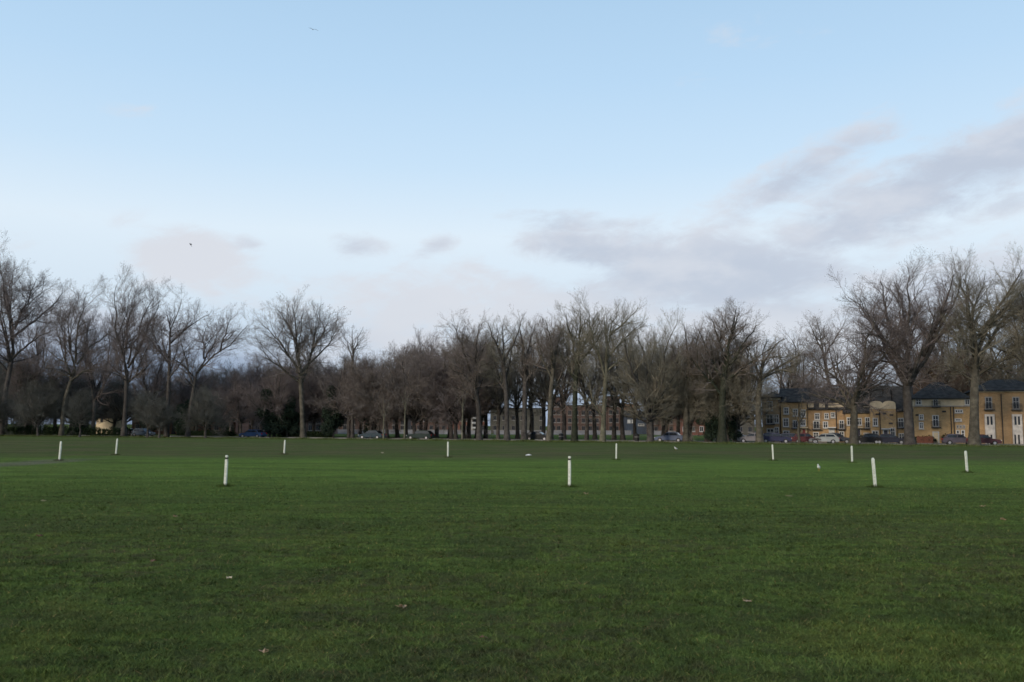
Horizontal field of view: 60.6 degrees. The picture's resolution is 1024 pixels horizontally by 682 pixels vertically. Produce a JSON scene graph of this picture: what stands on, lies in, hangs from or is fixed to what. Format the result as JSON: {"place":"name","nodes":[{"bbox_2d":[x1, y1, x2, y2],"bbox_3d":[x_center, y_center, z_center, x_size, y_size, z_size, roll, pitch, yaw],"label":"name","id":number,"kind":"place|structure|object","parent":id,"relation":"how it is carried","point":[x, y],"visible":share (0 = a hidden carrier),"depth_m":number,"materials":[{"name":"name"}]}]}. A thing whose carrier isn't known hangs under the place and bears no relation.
{"place":"outdoors","nodes":[
{"label":"outdoors","id":0,"kind":"place"},
{"bbox_2d":[338,429,490,433],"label":"wall","id":1,"kind":"structure","parent":0,"point":[342,431],"depth_m":231.75,"materials":[{"name":"stone"}]},
{"bbox_2d":[0,424,1023,681],"bbox_3d":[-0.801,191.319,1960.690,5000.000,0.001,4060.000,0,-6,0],"label":"ground","id":2,"kind":"structure","parent":0,"point":[92,454],"depth_m":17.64,"materials":[{"name":"plant"}]},
{"bbox_2d":[0,385,26,434],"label":"bare tree","id":3,"kind":"object","parent":2,"relation":"on","point":[3,408],"visible":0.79,"depth_m":162.68,"materials":[{"name":"brown plant"}]},
{"bbox_2d":[0,300,70,425],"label":"bare tree","id":4,"kind":"object","parent":2,"relation":"on","point":[37,349],"visible":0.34,"depth_m":180.78,"materials":[{"name":"brown plant"}]},
{"bbox_2d":[0,356,71,430],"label":"bare tree","id":5,"kind":"object","parent":2,"relation":"on","point":[20,381],"visible":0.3,"depth_m":177.83,"materials":[{"name":"brown plant"}]},
{"bbox_2d":[3,424,70,434],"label":"hedge","id":6,"kind":"object","parent":2,"relation":"on","point":[28,429],"visible":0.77,"depth_m":165.03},
{"bbox_2d":[0,230,74,434],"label":"bare tree","id":7,"kind":"object","parent":2,"relation":"on","point":[6,296],"visible":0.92,"depth_m":168.01,"materials":[{"name":"brown plant"}]},
{"bbox_2d":[8,379,67,435],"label":"bare tree","id":8,"kind":"object","parent":2,"relation":"on","point":[45,410],"visible":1,"depth_m":158.58,"materials":[{"name":"brown plant"}]},
{"bbox_2d":[0,351,84,430],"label":"bare tree","id":9,"kind":"object","parent":2,"relation":"on","point":[45,380],"visible":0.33,"depth_m":178.87,"materials":[{"name":"brown plant"}]},
{"bbox_2d":[55,387,105,436],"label":"bare tree","id":10,"kind":"object","parent":2,"relation":"on","point":[80,409],"visible":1,"depth_m":151.87,"materials":[{"name":"brown plant"}]},
{"bbox_2d":[26,275,144,435],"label":"bare tree","id":11,"kind":"object","parent":2,"relation":"on","point":[75,372],"visible":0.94,"depth_m":159.87,"materials":[{"name":"brown plant"}]},
{"bbox_2d":[46,306,134,434],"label":"bare tree","id":12,"kind":"object","parent":2,"relation":"on","point":[94,388],"visible":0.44,"depth_m":176.88,"materials":[{"name":"brown plant"}]},
{"bbox_2d":[47,371,135,433],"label":"bare tree","id":13,"kind":"object","parent":2,"relation":"on","point":[82,383],"visible":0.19,"depth_m":188.84,"materials":[{"name":"brown plant"}]},
{"bbox_2d":[95,376,155,427],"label":"bare tree","id":14,"kind":"object","parent":2,"relation":"on","point":[118,403],"visible":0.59,"depth_m":185.39,"materials":[{"name":"brown plant"}]},
{"bbox_2d":[83,260,170,435],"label":"bare tree","id":15,"kind":"object","parent":2,"relation":"on","point":[122,351],"visible":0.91,"depth_m":154.32,"materials":[{"name":"brown plant"}]},
{"bbox_2d":[114,314,181,430],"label":"bare tree","id":16,"kind":"object","parent":2,"relation":"on","point":[158,378],"visible":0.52,"depth_m":172.93,"materials":[{"name":"brown plant"}]},
{"bbox_2d":[127,387,170,437],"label":"bare tree","id":17,"kind":"object","parent":2,"relation":"on","point":[143,402],"visible":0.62,"depth_m":148.67,"materials":[{"name":"brown plant"}]},
{"bbox_2d":[136,396,180,437],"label":"bare tree","id":18,"kind":"object","parent":2,"relation":"on","point":[155,421],"visible":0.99,"depth_m":145.93,"materials":[{"name":"brown plant"}]},
{"bbox_2d":[129,283,222,436],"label":"bare tree","id":19,"kind":"object","parent":2,"relation":"on","point":[170,374],"visible":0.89,"depth_m":153.45,"materials":[{"name":"brown plant"}]},
{"bbox_2d":[172,399,197,431],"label":"evergreen tree","id":20,"kind":"object","parent":2,"relation":"on","point":[180,424],"visible":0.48,"depth_m":171.67,"materials":[{"name":"green plant"}]},
{"bbox_2d":[160,358,211,421],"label":"bare tree","id":21,"kind":"object","parent":2,"relation":"on","point":[195,371],"visible":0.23,"depth_m":180.75,"materials":[{"name":"brown plant"}]},
{"bbox_2d":[166,363,222,430],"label":"bare tree","id":22,"kind":"object","parent":2,"relation":"on","point":[187,396],"visible":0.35,"depth_m":179.38,"materials":[{"name":"brown plant"}]},
{"bbox_2d":[176,383,236,437],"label":"bare tree","id":23,"kind":"object","parent":2,"relation":"on","point":[205,414],"visible":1,"depth_m":144.50,"materials":[{"name":"brown plant"}]},
{"bbox_2d":[151,302,262,436],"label":"bare tree","id":24,"kind":"object","parent":2,"relation":"on","point":[212,348],"visible":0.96,"depth_m":152.49,"materials":[{"name":"brown plant"}]},
{"bbox_2d":[177,430,236,435],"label":"hedge","id":25,"kind":"object","parent":2,"relation":"on","point":[199,433],"visible":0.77,"depth_m":162.85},
{"bbox_2d":[199,365,262,433],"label":"bare tree","id":26,"kind":"object","parent":2,"relation":"on","point":[219,387],"visible":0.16,"depth_m":166.11,"materials":[{"name":"brown plant"}]},
{"bbox_2d":[211,362,266,436],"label":"bare tree","id":27,"kind":"object","parent":2,"relation":"on","point":[234,394],"visible":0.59,"depth_m":156.18,"materials":[{"name":"brown plant"}]},
{"bbox_2d":[243,353,280,430],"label":"bare tree","id":28,"kind":"object","parent":2,"relation":"on","point":[258,370],"visible":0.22,"depth_m":176.34,"materials":[{"name":"brown plant"}]},
{"bbox_2d":[233,364,317,436],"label":"bare tree","id":29,"kind":"object","parent":2,"relation":"on","point":[279,403],"visible":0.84,"depth_m":152.65,"materials":[{"name":"brown plant"}]},
{"bbox_2d":[276,395,299,436],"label":"evergreen tree","id":30,"kind":"object","parent":2,"relation":"on","point":[289,424],"visible":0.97,"depth_m":153.79,"materials":[{"name":"green plant"}]},
{"bbox_2d":[260,367,323,435],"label":"bare tree","id":31,"kind":"object","parent":2,"relation":"on","point":[310,419],"visible":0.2,"depth_m":159.67,"materials":[{"name":"brown plant"}]},
{"bbox_2d":[242,288,351,437],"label":"bare tree","id":32,"kind":"object","parent":2,"relation":"on","point":[300,343],"visible":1,"depth_m":147.61,"materials":[{"name":"brown plant"}]},
{"bbox_2d":[291,355,357,424],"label":"bare tree","id":33,"kind":"object","parent":2,"relation":"on","point":[317,391],"visible":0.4,"depth_m":158.21,"materials":[{"name":"brown plant"}]},
{"bbox_2d":[319,384,344,437],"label":"evergreen tree","id":34,"kind":"object","parent":2,"relation":"on","point":[332,423],"visible":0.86,"depth_m":149.61,"materials":[{"name":"green plant"}]},
{"bbox_2d":[305,347,385,437],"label":"bare tree","id":35,"kind":"object","parent":2,"relation":"on","point":[338,376],"visible":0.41,"depth_m":148.55,"materials":[{"name":"brown plant"}]},
{"bbox_2d":[333,323,371,437],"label":"bare tree","id":36,"kind":"object","parent":2,"relation":"on","point":[353,349],"visible":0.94,"depth_m":147.46,"materials":[{"name":"brown plant"}]},
{"bbox_2d":[325,353,400,438],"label":"bare tree","id":37,"kind":"object","parent":2,"relation":"on","point":[368,416],"visible":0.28,"depth_m":145.91,"materials":[{"name":"brown plant"}]},
{"bbox_2d":[338,350,410,438],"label":"bare tree","id":38,"kind":"object","parent":2,"relation":"on","point":[378,428],"visible":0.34,"depth_m":145.84,"materials":[{"name":"brown plant"}]},
{"bbox_2d":[336,349,427,438],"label":"bare tree","id":39,"kind":"object","parent":2,"relation":"on","point":[373,392],"visible":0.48,"depth_m":144.04,"materials":[{"name":"brown plant"}]},
{"bbox_2d":[354,342,461,438],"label":"bare tree","id":40,"kind":"object","parent":2,"relation":"on","point":[416,414],"visible":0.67,"depth_m":142.13,"materials":[{"name":"brown plant"}]},
{"bbox_2d":[387,324,443,429],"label":"bare tree","id":41,"kind":"object","parent":2,"relation":"on","point":[425,348],"visible":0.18,"depth_m":155.11,"materials":[{"name":"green plant"}]},
{"bbox_2d":[408,346,490,438],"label":"bare tree","id":42,"kind":"object","parent":2,"relation":"on","point":[451,436],"visible":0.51,"depth_m":140.88,"materials":[{"name":"brown plant"}]},
{"bbox_2d":[411,336,503,438],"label":"bare tree","id":43,"kind":"object","parent":2,"relation":"on","point":[455,416],"visible":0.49,"depth_m":140.53,"materials":[{"name":"brown plant"}]},
{"bbox_2d":[429,308,512,439],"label":"bare tree","id":44,"kind":"object","parent":2,"relation":"on","point":[475,388],"visible":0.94,"depth_m":132.56,"materials":[{"name":"brown plant"}]},
{"bbox_2d":[434,330,509,438],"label":"bare tree","id":45,"kind":"object","parent":2,"relation":"on","point":[468,421],"visible":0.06,"depth_m":148.41,"materials":[{"name":"brown plant"}]},
{"bbox_2d":[442,330,528,424],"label":"bare tree","id":46,"kind":"object","parent":2,"relation":"on","point":[492,408],"visible":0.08,"depth_m":148.98,"materials":[{"name":"brown plant"}]},
{"bbox_2d":[467,311,530,440],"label":"bare tree","id":47,"kind":"object","parent":2,"relation":"on","point":[504,371],"visible":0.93,"depth_m":131.57,"materials":[{"name":"brown plant"}]},
{"bbox_2d":[477,322,520,438],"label":"bare tree","id":48,"kind":"object","parent":2,"relation":"on","point":[498,402],"visible":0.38,"depth_m":142.09,"materials":[{"name":"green plant"}]},
{"bbox_2d":[0,434,1023,446],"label":"rough grass","id":49,"kind":"structure","parent":2,"relation":"on","point":[679,442],"depth_m":125.41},
{"bbox_2d":[53,453,972,487],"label":"grass tufts","id":50,"kind":"object","parent":2,"relation":"on","point":[566,485],"visible":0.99,"depth_m":33.73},
{"bbox_2d":[490,408,545,432],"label":"brick building","id":51,"kind":"structure","parent":2,"relation":"on","point":[537,423],"depth_m":260.90,"materials":[{"name":"brick"}]},
{"bbox_2d":[492,329,544,438],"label":"bare tree","id":52,"kind":"object","parent":2,"relation":"on","point":[517,434],"visible":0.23,"depth_m":148.84,"materials":[{"name":"brown plant"}]},
{"bbox_2d":[502,304,549,439],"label":"bare tree","id":53,"kind":"object","parent":2,"relation":"on","point":[525,370],"visible":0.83,"depth_m":132.06,"materials":[{"name":"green plant"}]},
{"bbox_2d":[497,316,565,431],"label":"bare tree","id":54,"kind":"object","parent":2,"relation":"on","point":[530,407],"visible":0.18,"depth_m":147.93,"materials":[{"name":"brown plant"}]},
{"bbox_2d":[514,314,567,433],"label":"bare tree","id":55,"kind":"object","parent":2,"relation":"on","point":[543,400],"visible":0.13,"depth_m":147.20,"materials":[{"name":"brown plant"}]},
{"bbox_2d":[513,310,574,440],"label":"bare tree","id":56,"kind":"object","parent":2,"relation":"on","point":[553,363],"visible":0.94,"depth_m":128.52,"materials":[{"name":"brown plant"}]},
{"bbox_2d":[521,322,585,439],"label":"bare tree","id":57,"kind":"object","parent":2,"relation":"on","point":[540,382],"visible":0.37,"depth_m":138.86,"materials":[{"name":"brown plant"}]},
{"bbox_2d":[529,317,592,439],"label":"bare tree","id":58,"kind":"object","parent":2,"relation":"on","point":[562,397],"visible":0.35,"depth_m":138.18,"materials":[{"name":"brown plant"}]},
{"bbox_2d":[548,301,610,441],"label":"bare tree","id":59,"kind":"object","parent":2,"relation":"on","point":[574,430],"visible":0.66,"depth_m":128.86,"materials":[{"name":"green plant"}]},
{"bbox_2d":[546,335,623,439],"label":"bare tree","id":60,"kind":"object","parent":2,"relation":"on","point":[587,407],"visible":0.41,"depth_m":137.05,"materials":[{"name":"brown plant"}]},
{"bbox_2d":[566,405,606,429],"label":"brick building","id":61,"kind":"structure","parent":2,"relation":"on","point":[581,423],"depth_m":260.93,"materials":[{"name":"brick"}]},
{"bbox_2d":[573,313,615,439],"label":"bare tree","id":62,"kind":"object","parent":2,"relation":"on","point":[594,437],"visible":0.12,"depth_m":143.97,"materials":[{"name":"brown plant"}]},
{"bbox_2d":[551,285,652,441],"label":"bare tree","id":63,"kind":"object","parent":2,"relation":"on","point":[604,396],"visible":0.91,"depth_m":124.57,"materials":[{"name":"brown plant"}]},
{"bbox_2d":[592,328,633,439],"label":"bare tree","id":64,"kind":"object","parent":2,"relation":"on","point":[614,436],"visible":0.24,"depth_m":142.89,"materials":[{"name":"brown plant"}]},
{"bbox_2d":[607,396,619,429],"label":"brick building","id":65,"kind":"structure","parent":2,"relation":"on","point":[609,420],"depth_m":261.04,"materials":[{"name":"brick"}]},
{"bbox_2d":[588,326,647,439],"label":"bare tree","id":66,"kind":"object","parent":2,"relation":"on","point":[622,434],"visible":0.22,"depth_m":142.63,"materials":[{"name":"brown plant"}]},
{"bbox_2d":[609,336,653,439],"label":"bare tree","id":67,"kind":"object","parent":2,"relation":"on","point":[634,426],"visible":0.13,"depth_m":142.06,"materials":[{"name":"brown plant"}]},
{"bbox_2d":[624,411,646,433],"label":"brick building","id":68,"kind":"structure","parent":2,"relation":"on","point":[640,427],"depth_m":248.87,"materials":[{"name":"stone"}]},
{"bbox_2d":[616,329,673,432],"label":"bare tree","id":69,"kind":"object","parent":2,"relation":"on","point":[645,368],"visible":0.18,"depth_m":133.69,"materials":[{"name":"brown plant"}]},
{"bbox_2d":[593,296,698,441],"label":"bare tree","id":70,"kind":"object","parent":2,"relation":"on","point":[656,400],"visible":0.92,"depth_m":122.24,"materials":[{"name":"brown plant"}]},
{"bbox_2d":[627,342,694,440],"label":"bare tree","id":71,"kind":"object","parent":2,"relation":"on","point":[656,424],"visible":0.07,"depth_m":132.65,"materials":[{"name":"brown plant"}]},
{"bbox_2d":[649,331,728,441],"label":"bare tree","id":72,"kind":"object","parent":2,"relation":"on","point":[680,406],"visible":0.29,"depth_m":124.22,"materials":[{"name":"brown plant"}]},
{"bbox_2d":[663,317,720,441],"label":"bare tree","id":73,"kind":"object","parent":2,"relation":"on","point":[685,429],"visible":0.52,"depth_m":123.50,"materials":[{"name":"brown plant"}]},
{"bbox_2d":[695,401,717,441],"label":"evergreen tree","id":74,"kind":"object","parent":2,"relation":"on","point":[710,433],"visible":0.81,"depth_m":122.98,"materials":[{"name":"green plant"}]},
{"bbox_2d":[667,346,746,441],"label":"bare tree","id":75,"kind":"object","parent":2,"relation":"on","point":[712,387],"visible":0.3,"depth_m":123.16,"materials":[{"name":"brown plant"}]},
{"bbox_2d":[695,330,755,441],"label":"bare tree","id":76,"kind":"object","parent":2,"relation":"on","point":[728,439],"visible":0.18,"depth_m":123.86,"materials":[{"name":"brown plant"}]},
{"bbox_2d":[675,297,788,442],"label":"bare tree","id":77,"kind":"object","parent":2,"relation":"on","point":[730,332],"visible":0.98,"depth_m":120.34,"materials":[{"name":"brown plant"}]},
{"bbox_2d":[690,345,787,441],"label":"bare tree","id":78,"kind":"object","parent":2,"relation":"on","point":[747,405],"visible":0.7,"depth_m":121.76,"materials":[{"name":"brown plant"}]},
{"bbox_2d":[705,311,777,429],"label":"bare tree","id":79,"kind":"object","parent":2,"relation":"on","point":[748,355],"visible":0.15,"depth_m":127.68,"materials":[{"name":"brown plant"}]},
{"bbox_2d":[721,330,815,442],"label":"bare tree","id":80,"kind":"object","parent":2,"relation":"on","point":[759,430],"visible":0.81,"depth_m":120.19,"materials":[{"name":"brown plant"}]},
{"bbox_2d":[762,392,782,441],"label":"terraced house","id":81,"kind":"structure","parent":2,"relation":"on","point":[773,426],"depth_m":131.36,"materials":[{"name":"beige brick"}]},
{"bbox_2d":[752,320,832,394],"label":"bare tree","id":82,"kind":"object","parent":2,"relation":"on","point":[781,383],"visible":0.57,"depth_m":149.82,"materials":[{"name":"brown plant"}]},
{"bbox_2d":[778,388,808,441],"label":"terraced house","id":83,"kind":"structure","parent":2,"relation":"on","point":[789,423],"depth_m":130.31,"materials":[{"name":"yellow brick"}]},
{"bbox_2d":[778,344,834,392],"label":"bare tree","id":84,"kind":"object","parent":2,"relation":"on","point":[814,378],"visible":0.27,"depth_m":150.02,"materials":[{"name":"brown plant"}]},
{"bbox_2d":[807,388,846,436],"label":"terraced house","id":85,"kind":"structure","parent":2,"relation":"on","point":[819,423],"depth_m":128.96,"materials":[{"name":"beige brick"}]},
{"bbox_2d":[793,302,863,387],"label":"bare tree","id":86,"kind":"object","parent":2,"relation":"on","point":[817,335],"visible":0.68,"depth_m":150.69,"materials":[{"name":"brown plant"}]},
{"bbox_2d":[791,299,919,444],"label":"bare tree","id":87,"kind":"object","parent":2,"relation":"on","point":[852,404],"visible":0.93,"depth_m":112.89,"materials":[{"name":"brown plant"}]},
{"bbox_2d":[842,387,870,437],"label":"terraced house","id":88,"kind":"structure","parent":2,"relation":"on","point":[864,423],"depth_m":127.10,"materials":[{"name":"yellow brick"}]},
{"bbox_2d":[870,386,896,442],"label":"terraced house","id":89,"kind":"structure","parent":2,"relation":"on","point":[879,426],"depth_m":125.33,"materials":[{"name":"yellow brick"}]},
{"bbox_2d":[890,386,913,442],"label":"terraced house","id":90,"kind":"structure","parent":2,"relation":"on","point":[896,396],"depth_m":125.86,"materials":[{"name":"yellow brick"}]},
{"bbox_2d":[824,243,1006,445],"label":"bare tree","id":91,"kind":"object","parent":2,"relation":"on","point":[927,347],"visible":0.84,"depth_m":111.53,"materials":[{"name":"brown plant"}]},
{"bbox_2d":[911,382,969,442],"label":"terraced house","id":92,"kind":"structure","parent":2,"relation":"on","point":[943,409],"depth_m":122.52,"materials":[{"name":"yellow brick"}]},
{"bbox_2d":[897,335,983,392],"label":"bare tree","id":93,"kind":"object","parent":2,"relation":"on","point":[956,384],"visible":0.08,"depth_m":139.12,"materials":[{"name":"brown plant"}]},
{"bbox_2d":[891,285,998,389],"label":"bare tree","id":94,"kind":"object","parent":2,"relation":"on","point":[939,377],"visible":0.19,"depth_m":137.91,"materials":[{"name":"brown plant"}]},
{"bbox_2d":[924,242,1023,445],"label":"bare tree","id":95,"kind":"object","parent":2,"relation":"on","point":[975,363],"visible":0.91,"depth_m":108.42,"materials":[{"name":"brown plant"}]},
{"bbox_2d":[959,287,1023,383],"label":"bare tree","id":96,"kind":"object","parent":2,"relation":"on","point":[1007,371],"visible":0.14,"depth_m":135.97,"materials":[{"name":"brown plant"}]},
{"bbox_2d":[964,379,1023,443],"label":"terraced house","id":97,"kind":"structure","parent":2,"relation":"on","point":[1001,409],"depth_m":119.36,"materials":[{"name":"beige brick"}]},
{"bbox_2d":[983,264,1023,372],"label":"bare tree","id":98,"kind":"object","parent":2,"relation":"on","point":[1020,358],"visible":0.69,"depth_m":108.14,"materials":[{"name":"brown plant"}]},
{"bbox_2d":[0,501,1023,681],"bbox_3d":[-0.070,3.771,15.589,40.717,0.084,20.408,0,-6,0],"label":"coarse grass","id":99,"kind":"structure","parent":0,"point":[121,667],"depth_m":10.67,"materials":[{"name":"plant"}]},
{"bbox_2d":[0,0,1023,425],"label":"sky","id":100,"kind":"structure","parent":0,"point":[400,164],"materials":[{"name":"blue"}]},
{"bbox_2d":[11,434,1023,444],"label":"pavement","id":101,"kind":"structure","parent":0,"point":[586,440],"depth_m":135.00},
{"bbox_2d":[494,430,630,434],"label":"wall","id":102,"kind":"structure","parent":0,"point":[582,432],"depth_m":232.75,"materials":[{"name":"stone"}]},
{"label":"road","id":103,"kind":"structure","parent":0,"visible":0},
{"bbox_2d":[66,426,132,435],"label":"hedge","id":104,"kind":"object","parent":103,"relation":"on","point":[114,431],"visible":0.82,"depth_m":160.67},
{"bbox_2d":[255,387,283,436],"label":"evergreen tree","id":105,"kind":"object","parent":103,"relation":"on","point":[269,424],"visible":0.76,"depth_m":152.76,"materials":[{"name":"green plant"}]},
{"bbox_2d":[726,405,742,441],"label":"evergreen tree","id":106,"kind":"object","parent":103,"relation":"on","point":[731,431],"visible":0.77,"depth_m":123.68,"materials":[{"name":"green plant"}]},
{"bbox_2d":[941,434,966,443],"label":"parked car","id":107,"kind":"object","parent":103,"relation":"on","point":[952,438],"visible":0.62,"depth_m":115.07,"materials":[{"name":"paint"}]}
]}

